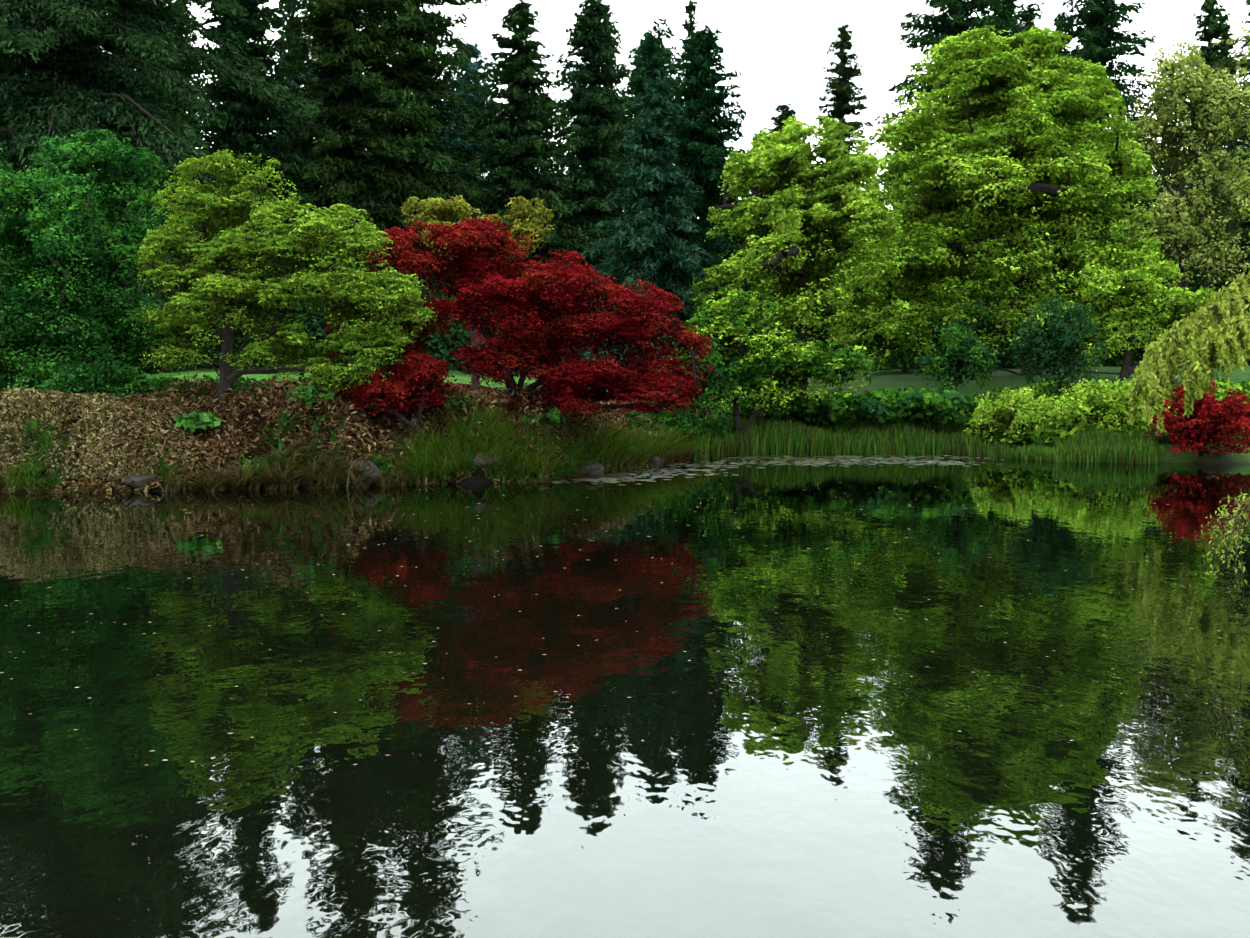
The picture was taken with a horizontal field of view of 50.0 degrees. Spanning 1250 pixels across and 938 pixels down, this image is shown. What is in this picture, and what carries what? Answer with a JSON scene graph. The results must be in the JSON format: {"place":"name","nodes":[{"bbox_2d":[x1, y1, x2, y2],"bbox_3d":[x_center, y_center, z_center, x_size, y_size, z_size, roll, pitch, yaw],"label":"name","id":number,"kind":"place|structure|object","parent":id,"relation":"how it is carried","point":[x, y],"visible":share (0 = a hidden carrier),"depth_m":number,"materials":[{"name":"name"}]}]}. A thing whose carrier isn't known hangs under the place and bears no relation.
{"place":"outdoors","nodes":[
{"label":"outdoors","id":0,"kind":"place"},
{"bbox_2d":[0,456,1249,937],"bbox_3d":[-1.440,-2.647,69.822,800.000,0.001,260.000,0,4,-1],"label":"pond water","id":1,"kind":"structure","parent":0,"point":[758,782],"depth_m":7.10,"materials":[{"name":"green liquid"}]},
{"bbox_2d":[123,472,158,488],"bbox_3d":[-7.794,0.190,21.905,0.570,0.287,0.756,2,4,29],"label":"rock","id":2,"kind":"object","parent":1,"relation":"in","point":[139,480],"visible":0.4,"depth_m":21.67,"materials":[{"name":"grey stone"}]},
{"bbox_2d":[336,460,383,483],"bbox_3d":[-4.689,0.071,23.003,1.074,0.500,0.898,-1,4,-14],"label":"rock","id":3,"kind":"object","parent":1,"relation":"in","point":[373,465],"visible":0.23,"depth_m":22.76,"materials":[{"name":"grey stone"}]},
{"bbox_2d":[0,431,745,493],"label":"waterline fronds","id":4,"kind":"object","parent":1,"relation":"on","point":[330,476],"visible":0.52,"depth_m":22.18,"materials":[{"name":"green plant"}]},
{"bbox_2d":[376,399,684,481],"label":"tan grass tufts","id":5,"kind":"object","parent":1,"relation":"on","point":[519,412],"depth_m":24.51,"materials":[{"name":"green plant"}]},
{"bbox_2d":[364,394,707,484],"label":"green grass tufts","id":6,"kind":"object","parent":1,"relation":"on","point":[428,453],"visible":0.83,"depth_m":23.78,"materials":[{"name":"green plant"}]},
{"bbox_2d":[0,481,1229,766],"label":"floating petals","id":7,"kind":"object","parent":1,"relation":"on","point":[626,621],"visible":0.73,"depth_m":10.17,"materials":[{"name":"plant"}]},
{"bbox_2d":[551,455,1003,484],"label":"lily pads","id":8,"kind":"object","parent":1,"relation":"on","point":[786,458],"visible":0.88,"depth_m":29.18,"materials":[{"name":"green plant"}]},
{"bbox_2d":[690,424,982,461],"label":"iris reeds","id":9,"kind":"object","parent":1,"relation":"in","point":[973,448],"visible":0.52,"depth_m":32.45,"materials":[{"name":"green plant"}]},
{"bbox_2d":[724,411,972,456],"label":"reeds","id":10,"kind":"object","parent":1,"relation":"in","point":[939,428],"visible":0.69,"depth_m":32.77,"materials":[{"name":"green plant"}]},
{"bbox_2d":[980,440,1056,460],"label":"reeds","id":11,"kind":"object","parent":1,"relation":"in","point":[1008,452],"visible":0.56,"depth_m":31.24,"materials":[{"name":"green plant"}]},
{"bbox_2d":[1052,425,1159,463],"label":"reeds","id":12,"kind":"object","parent":1,"relation":"on","point":[1094,446],"visible":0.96,"depth_m":29.62,"materials":[{"name":"green plant"}]},
{"bbox_2d":[0,366,1249,492],"bbox_3d":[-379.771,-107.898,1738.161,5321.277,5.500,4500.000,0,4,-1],"label":"ground","id":13,"kind":"structure","parent":0,"point":[895,379],"depth_m":40.65,"materials":[{"name":"green plant"}]},
{"bbox_2d":[0,453,41,489],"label":"shore grass","id":14,"kind":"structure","parent":13,"relation":"on","point":[17,479],"depth_m":21.44,"materials":[{"name":"green plant"}]},
{"bbox_2d":[0,128,184,400],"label":"dark green tree","id":15,"kind":"object","parent":13,"relation":"on","point":[57,220],"visible":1,"depth_m":23.96,"materials":[{"name":"green plant"}]},
{"bbox_2d":[3,282,206,368],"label":"understory","id":16,"kind":"object","parent":13,"relation":"on","point":[158,308],"visible":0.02,"depth_m":42.05,"materials":[{"name":"green plant"}]},
{"bbox_2d":[0,388,210,487],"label":"leaf litter","id":17,"kind":"object","parent":13,"relation":"on","point":[19,403],"visible":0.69,"depth_m":22.45,"materials":[{"name":"brown plant"}]},
{"bbox_2d":[105,0,222,370],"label":"conifer","id":18,"kind":"object","parent":13,"relation":"on","point":[182,11],"visible":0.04,"depth_m":67.66,"materials":[{"name":"green plant"}]},
{"bbox_2d":[0,0,334,374],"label":"conifer","id":19,"kind":"object","parent":13,"relation":"on","point":[54,48],"visible":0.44,"depth_m":46.21,"materials":[{"name":"green plant"}]},
{"bbox_2d":[166,0,209,149],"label":"conifer","id":20,"kind":"object","parent":13,"relation":"on","point":[189,43],"depth_m":87.56,"materials":[{"name":"green plant"}]},
{"bbox_2d":[172,410,221,434],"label":"hosta","id":21,"kind":"object","parent":13,"relation":"on","point":[193,421],"visible":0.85,"depth_m":23.07,"materials":[{"name":"green plant"}]},
{"bbox_2d":[201,2,277,180],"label":"conifer","id":22,"kind":"object","parent":13,"relation":"on","point":[266,41],"visible":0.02,"depth_m":87.59,"materials":[{"name":"green plant"}]},
{"bbox_2d":[148,0,333,368],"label":"conifer","id":23,"kind":"object","parent":13,"relation":"on","point":[243,121],"visible":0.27,"depth_m":57.88,"materials":[{"name":"green plant"}]},
{"bbox_2d":[228,454,269,477],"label":"plant","id":24,"kind":"object","parent":13,"relation":"on","point":[252,463],"visible":0.27,"depth_m":22.30,"materials":[{"name":"green plant"}]},
{"bbox_2d":[149,289,400,372],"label":"understory","id":25,"kind":"object","parent":13,"relation":"on","point":[316,330],"visible":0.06,"depth_m":41.68,"materials":[{"name":"green plant"}]},
{"bbox_2d":[136,149,436,407],"bbox_3d":[-6.053,-3.373,24.012,5.306,4.623,2.922,0,4,-1],"label":"green maple","id":26,"kind":"object","parent":13,"relation":"on","point":[240,244],"visible":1,"depth_m":23.73,"materials":[{"name":"green plant"}]},
{"bbox_2d":[130,375,444,407],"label":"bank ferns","id":27,"kind":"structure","parent":13,"relation":"on","point":[237,383],"depth_m":26.16,"materials":[{"name":"green plant"}]},
{"bbox_2d":[264,0,314,182],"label":"conifer","id":28,"kind":"object","parent":13,"relation":"on","point":[292,13],"visible":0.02,"depth_m":104.76,"materials":[{"name":"green plant"}]},
{"bbox_2d":[258,16,338,239],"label":"blue conifer","id":29,"kind":"object","parent":13,"relation":"on","point":[300,80],"visible":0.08,"depth_m":75.79,"materials":[{"name":"green plant"}]},
{"bbox_2d":[0,406,615,490],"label":"plants","id":30,"kind":"object","parent":13,"relation":"on","point":[54,479],"visible":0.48,"depth_m":22.65,"materials":[{"name":"green plant"}]},
{"bbox_2d":[285,383,335,408],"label":"hosta","id":31,"kind":"object","parent":13,"relation":"on","point":[310,392],"visible":0.71,"depth_m":23.61,"materials":[{"name":"green plant"}]},
{"bbox_2d":[275,4,401,202],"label":"conifer","id":32,"kind":"object","parent":13,"relation":"on","point":[321,77],"visible":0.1,"depth_m":87.40,"materials":[{"name":"green plant"}]},
{"bbox_2d":[255,0,470,372],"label":"conifer","id":33,"kind":"object","parent":13,"relation":"on","point":[344,47],"visible":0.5,"depth_m":59.82,"materials":[{"name":"green plant"}]},
{"bbox_2d":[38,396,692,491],"bbox_3d":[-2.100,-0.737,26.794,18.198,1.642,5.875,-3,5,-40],"label":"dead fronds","id":34,"kind":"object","parent":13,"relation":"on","point":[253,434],"visible":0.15,"depth_m":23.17,"materials":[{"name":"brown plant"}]},
{"bbox_2d":[355,10,402,364],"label":"conifer","id":35,"kind":"object","parent":13,"relation":"on","point":[378,196],"visible":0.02,"depth_m":87.56,"materials":[{"name":"green plant"}]},
{"bbox_2d":[369,452,403,474],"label":"plant","id":36,"kind":"object","parent":13,"relation":"on","point":[383,462],"visible":0.21,"depth_m":23.22,"materials":[{"name":"green plant"}]},
{"bbox_2d":[37,392,741,491],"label":"leaf litter","id":37,"kind":"object","parent":13,"relation":"on","point":[122,486],"visible":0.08,"depth_m":23.24,"materials":[{"name":"brown plant"}]},
{"bbox_2d":[338,352,455,435],"bbox_3d":[-4.126,-1.273,24.292,2.128,1.692,1.355,0,4,-1],"label":"red maple","id":38,"kind":"object","parent":13,"relation":"on","point":[425,368],"visible":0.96,"depth_m":24.06,"materials":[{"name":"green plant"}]},
{"bbox_2d":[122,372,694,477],"bbox_3d":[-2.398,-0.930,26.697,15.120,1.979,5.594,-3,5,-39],"label":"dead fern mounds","id":39,"kind":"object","parent":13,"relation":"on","point":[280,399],"visible":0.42,"depth_m":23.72,"materials":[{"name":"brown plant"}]},
{"bbox_2d":[304,0,518,373],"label":"conifer","id":40,"kind":"object","parent":13,"relation":"on","point":[419,26],"visible":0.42,"depth_m":61.77,"materials":[{"name":"green plant"}]},
{"bbox_2d":[431,394,472,413],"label":"hosta","id":41,"kind":"object","parent":13,"relation":"on","point":[458,398],"visible":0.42,"depth_m":24.75,"materials":[{"name":"green plant"}]},
{"bbox_2d":[432,41,509,368],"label":"conifer","id":42,"kind":"object","parent":13,"relation":"on","point":[477,65],"visible":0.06,"depth_m":78.00,"materials":[{"name":"green plant"}]},
{"bbox_2d":[400,195,554,388],"bbox_3d":[-3.354,-4.040,30.602,3.214,4.459,2.444,-2,4,-30],"label":"tree","id":43,"kind":"object","parent":13,"relation":"on","point":[457,208],"visible":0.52,"depth_m":30.23,"materials":[{"name":"green plant"}]},
{"bbox_2d":[365,297,598,373],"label":"understory","id":44,"kind":"object","parent":13,"relation":"on","point":[444,343],"visible":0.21,"depth_m":44.04,"materials":[{"name":"green plant"}]},
{"bbox_2d":[470,451,501,471],"bbox_3d":[-2.438,-0.106,23.618,0.672,0.460,0.666,-1,4,-9],"label":"rock","id":45,"kind":"object","parent":13,"relation":"on","point":[480,461],"visible":0.25,"depth_m":23.33,"materials":[{"name":"grey stone"}]},
{"bbox_2d":[437,0,598,373],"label":"conifer","id":46,"kind":"object","parent":13,"relation":"on","point":[517,74],"visible":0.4,"depth_m":64.32,"materials":[{"name":"green plant"}]},
{"bbox_2d":[322,214,717,413],"bbox_3d":[-1.950,-2.840,25.078,7.074,3.840,3.940,-1,4,-21],"label":"red maple","id":47,"kind":"object","parent":13,"relation":"on","point":[492,287],"visible":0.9,"depth_m":24.71,"materials":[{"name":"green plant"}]},
{"bbox_2d":[520,406,565,431],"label":"hosta","id":48,"kind":"object","parent":13,"relation":"on","point":[555,416],"visible":0.71,"depth_m":24.68,"materials":[{"name":"green plant"}]},
{"bbox_2d":[444,382,713,419],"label":"red leaf mulch","id":49,"kind":"object","parent":13,"relation":"on","point":[483,388],"visible":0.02,"depth_m":30.62,"materials":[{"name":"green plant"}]},
{"bbox_2d":[528,0,646,365],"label":"conifer","id":50,"kind":"object","parent":13,"relation":"on","point":[595,184],"visible":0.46,"depth_m":66.19,"materials":[{"name":"green plant"}]},
{"bbox_2d":[578,459,603,476],"bbox_3d":[-0.803,0.066,25.325,0.892,0.536,0.887,-2,4,-31],"label":"rock","id":51,"kind":"object","parent":13,"relation":"on","point":[597,466],"visible":0.1,"depth_m":25.03,"materials":[{"name":"grey stone"}]},
{"bbox_2d":[579,0,629,233],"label":"conifer","id":52,"kind":"object","parent":13,"relation":"on","point":[619,35],"visible":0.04,"depth_m":87.99,"materials":[{"name":"green plant"}]},
{"bbox_2d":[620,26,672,163],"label":"conifer","id":53,"kind":"object","parent":13,"relation":"on","point":[630,57],"depth_m":105.92,"materials":[{"name":"green plant"}]},
{"bbox_2d":[597,31,700,280],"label":"conifer","id":54,"kind":"object","parent":13,"relation":"on","point":[647,61],"visible":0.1,"depth_m":79.86,"materials":[{"name":"green plant"}]},
{"bbox_2d":[577,76,748,398],"bbox_3d":[0.965,-6.178,40.707,6.042,11.223,6.975,0,4,-1],"label":"conifer tree","id":55,"kind":"object","parent":13,"relation":"on","point":[659,254],"visible":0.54,"depth_m":39.92,"materials":[{"name":"green plant"}]},
{"bbox_2d":[601,15,731,356],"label":"conifer","id":56,"kind":"object","parent":13,"relation":"on","point":[667,32],"visible":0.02,"depth_m":87.97,"materials":[{"name":"green plant"}]},
{"bbox_2d":[654,408,705,434],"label":"green shrub","id":57,"kind":"object","parent":13,"relation":"on","point":[684,422],"visible":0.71,"depth_m":30.52,"materials":[{"name":"green plant"}]},
{"bbox_2d":[598,283,778,357],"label":"understory","id":58,"kind":"object","parent":13,"relation":"on","point":[692,290],"depth_m":45.52,"materials":[{"name":"green plant"}]},
{"bbox_2d":[649,334,739,439],"bbox_3d":[1.512,-1.645,30.846,2.213,2.863,1.984,0,4,-1],"label":"dark shrub","id":59,"kind":"object","parent":13,"relation":"on","point":[713,381],"visible":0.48,"depth_m":30.38,"materials":[{"name":"green plant"}]},
{"bbox_2d":[671,0,723,218],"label":"conifer","id":60,"kind":"object","parent":13,"relation":"on","point":[689,28],"visible":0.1,"depth_m":105.43,"materials":[{"name":"green plant"}]},
{"bbox_2d":[636,24,792,364],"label":"conifer","id":61,"kind":"object","parent":13,"relation":"on","point":[710,153],"visible":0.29,"depth_m":70.25,"materials":[{"name":"green plant"}]},
{"bbox_2d":[709,393,805,424],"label":"green shrub","id":62,"kind":"object","parent":13,"relation":"on","point":[750,411],"visible":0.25,"depth_m":34.12,"materials":[{"name":"green plant"}]},
{"bbox_2d":[671,287,874,438],"bbox_3d":[3.490,-2.389,32.836,5.184,4.126,2.353,0,4,-1],"label":"green tree","id":63,"kind":"object","parent":13,"relation":"on","point":[731,332],"visible":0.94,"depth_m":32.47,"materials":[{"name":"green plant"}]},
{"bbox_2d":[758,102,815,356],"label":"conifer","id":64,"kind":"object","parent":13,"relation":"on","point":[785,112],"visible":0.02,"depth_m":93.37,"materials":[{"name":"green plant"}]},
{"bbox_2d":[688,115,908,394],"bbox_3d":[5.161,-6.180,39.655,6.513,8.428,4.736,0,4,-1],"label":"green tree","id":65,"kind":"object","parent":13,"relation":"on","point":[795,213],"visible":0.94,"depth_m":38.75,"materials":[{"name":"green plant"}]},
{"bbox_2d":[764,141,851,363],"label":"conifer","id":66,"kind":"object","parent":13,"relation":"on","point":[811,329],"visible":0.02,"depth_m":89.27,"materials":[{"name":"green plant"}]},
{"bbox_2d":[764,393,883,426],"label":"shrub","id":67,"kind":"object","parent":13,"relation":"on","point":[832,411],"visible":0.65,"depth_m":33.26,"materials":[{"name":"green plant"}]},
{"bbox_2d":[768,138,913,370],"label":"conifer","id":68,"kind":"object","parent":13,"relation":"on","point":[827,336],"depth_m":88.99,"materials":[{"name":"green plant"}]},
{"bbox_2d":[812,22,884,370],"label":"conifer","id":69,"kind":"object","parent":13,"relation":"on","point":[841,87],"visible":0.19,"depth_m":93.61,"materials":[{"name":"green plant"}]},
{"bbox_2d":[723,387,1016,437],"bbox_3d":[6.770,-1.519,36.304,8.719,1.422,6.639,0,4,-1],"label":"hedge","id":70,"kind":"object","parent":13,"relation":"on","point":[991,395],"visible":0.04,"depth_m":37.63,"materials":[{"name":"green plant"}]},
{"bbox_2d":[830,221,940,371],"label":"green tree","id":71,"kind":"object","parent":13,"relation":"on","point":[899,351],"visible":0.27,"depth_m":51.34,"materials":[{"name":"green plant"}]},
{"bbox_2d":[835,296,1050,371],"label":"understory","id":72,"kind":"object","parent":13,"relation":"on","point":[975,326],"visible":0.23,"depth_m":53.40,"materials":[{"name":"green plant"}]},
{"bbox_2d":[914,323,1000,395],"bbox_3d":[8.952,-2.393,35.999,2.253,3.022,2.090,0,4,-1],"label":"dark shrub","id":73,"kind":"object","parent":13,"relation":"on","point":[964,354],"visible":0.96,"depth_m":35.56,"materials":[{"name":"green plant"}]},
{"bbox_2d":[818,0,1102,371],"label":"conifer","id":74,"kind":"object","parent":13,"relation":"on","point":[957,19],"visible":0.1,"depth_m":70.47,"materials":[{"name":"green plant"}]},
{"bbox_2d":[969,0,1032,365],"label":"conifer","id":75,"kind":"object","parent":13,"relation":"on","point":[1002,14],"visible":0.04,"depth_m":88.26,"materials":[{"name":"green plant"}]},
{"bbox_2d":[979,0,1024,367],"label":"conifer","id":76,"kind":"object","parent":13,"relation":"on","point":[1009,6],"visible":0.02,"depth_m":105.54,"materials":[{"name":"green plant"}]},
{"bbox_2d":[963,386,1058,444],"bbox_3d":[9.509,-1.290,33.025,2.525,1.498,2.222,-3,5,-39],"label":"yellow green shrub","id":77,"kind":"object","parent":13,"relation":"on","point":[1026,413],"visible":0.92,"depth_m":32.53,"materials":[{"name":"green plant"}]},
{"bbox_2d":[861,25,1160,374],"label":"tree","id":78,"kind":"object","parent":13,"relation":"on","point":[999,152],"visible":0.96,"depth_m":44.09,"materials":[{"name":"green plant"}]},
{"bbox_2d":[978,1,1054,366],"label":"conifer","id":79,"kind":"object","parent":13,"relation":"on","point":[1030,17],"visible":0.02,"depth_m":88.34,"materials":[{"name":"green plant"}]},
{"bbox_2d":[1009,297,1107,396],"bbox_3d":[11.638,-3.081,36.032,2.673,3.049,2.409,0,4,-1],"label":"dark shrub","id":80,"kind":"object","parent":13,"relation":"on","point":[1056,338],"visible":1,"depth_m":35.64,"materials":[{"name":"green plant"}]},
{"bbox_2d":[1050,11,1071,53],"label":"conifer","id":81,"kind":"object","parent":13,"relation":"on","point":[1055,19],"depth_m":106.33,"materials":[{"name":"green plant"}]},
{"bbox_2d":[992,0,1202,368],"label":"conifer","id":82,"kind":"object","parent":13,"relation":"on","point":[1094,19],"visible":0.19,"depth_m":71.80,"materials":[{"name":"green plant"}]},
{"bbox_2d":[1039,375,1177,433],"bbox_3d":[11.387,-1.456,31.640,3.136,1.546,2.899,0,4,-1],"label":"yellow green shrub","id":83,"kind":"object","parent":13,"relation":"on","point":[1113,405],"visible":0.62,"depth_m":31.03,"materials":[{"name":"green plant"}]},
{"bbox_2d":[992,376,1249,444],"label":"shrub","id":84,"kind":"object","parent":13,"relation":"on","point":[1050,433],"visible":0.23,"depth_m":32.45,"materials":[{"name":"green plant"}]},
{"bbox_2d":[1031,245,1244,381],"bbox_3d":[15.392,-4.561,39.997,6.600,4.224,2.791,0,4,-1],"label":"green tree","id":85,"kind":"object","parent":13,"relation":"on","point":[1125,289],"visible":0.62,"depth_m":39.64,"materials":[{"name":"green plant"}]},
{"bbox_2d":[1098,114,1188,366],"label":"conifer","id":86,"kind":"object","parent":13,"relation":"on","point":[1145,201],"depth_m":89.13,"materials":[{"name":"green plant"}]},
{"bbox_2d":[1132,104,1181,208],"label":"conifer","id":87,"kind":"object","parent":13,"relation":"on","point":[1165,145],"visible":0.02,"depth_m":107.23,"materials":[{"name":"green plant"}]},
{"bbox_2d":[1064,305,1249,366],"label":"understory","id":88,"kind":"object","parent":13,"relation":"on","point":[1137,352],"visible":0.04,"depth_m":54.78,"materials":[{"name":"green plant"}]},
{"bbox_2d":[1110,27,1249,367],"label":"pale tree","id":89,"kind":"object","parent":13,"relation":"on","point":[1213,102],"visible":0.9,"depth_m":51.14,"materials":[{"name":"green plant"}]},
{"bbox_2d":[1145,380,1249,456],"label":"red shrub","id":90,"kind":"object","parent":13,"relation":"on","point":[1209,417],"visible":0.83,"depth_m":29.20,"materials":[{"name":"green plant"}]},
{"bbox_2d":[1154,0,1249,363],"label":"conifer","id":91,"kind":"object","parent":13,"relation":"on","point":[1215,29],"visible":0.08,"depth_m":78.99,"materials":[{"name":"green plant"}]},
{"bbox_2d":[1169,15,1243,275],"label":"conifer","id":92,"kind":"object","parent":13,"relation":"on","point":[1225,36],"depth_m":106.72,"materials":[{"name":"green plant"}]},
{"bbox_2d":[1170,0,1249,365],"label":"conifer","id":93,"kind":"object","parent":13,"relation":"on","point":[1243,223],"visible":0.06,"depth_m":70.29,"materials":[{"name":"green plant"}]},
{"bbox_2d":[1220,49,1249,364],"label":"tree","id":94,"kind":"object","parent":13,"relation":"on","point":[1239,162],"visible":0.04,"depth_m":89.78,"materials":[{"name":"green plant"}]},
{"bbox_2d":[15,0,1249,270],"label":"sky","id":95,"kind":"structure","parent":0,"point":[778,47],"materials":[{"name":"white"}]},
{"bbox_2d":[626,401,735,453],"bbox_3d":[1.401,-0.981,31.951,1.646,1.323,10.364,2,4,23],"label":"shrub","id":96,"kind":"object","parent":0,"point":[709,427],"depth_m":30.61,"materials":[{"name":"green plant"}]},
{"bbox_2d":[840,387,994,424],"bbox_3d":[7.194,-1.394,34.004,4.300,1.357,3.816,0,4,-1],"label":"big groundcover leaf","id":97,"kind":"object","parent":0,"point":[934,404],"visible":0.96,"depth_m":33.03,"materials":[{"name":"green plant"}]},
{"bbox_2d":[1124,293,1249,434],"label":"weeping branch","id":98,"kind":"object","parent":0,"point":[1155,367],"visible":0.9,"depth_m":21.83,"materials":[{"name":"green plant"}]},
{"bbox_2d":[1178,270,1249,386],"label":"weeping branch","id":99,"kind":"object","parent":98,"relation":"attached to","point":[1240,287],"visible":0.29,"depth_m":22.89,"materials":[{"name":"green plant"}]},
{"bbox_2d":[1180,314,1249,417],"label":"weeping branch","id":100,"kind":"object","parent":98,"relation":"attached to","point":[1234,333],"visible":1,"depth_m":21.36,"materials":[{"name":"green plant"}]},
{"bbox_2d":[1195,492,1249,605],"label":"weeping twig","id":101,"kind":"object","parent":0,"point":[1242,515],"visible":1,"depth_m":9.20,"materials":[{"name":"green plant"}]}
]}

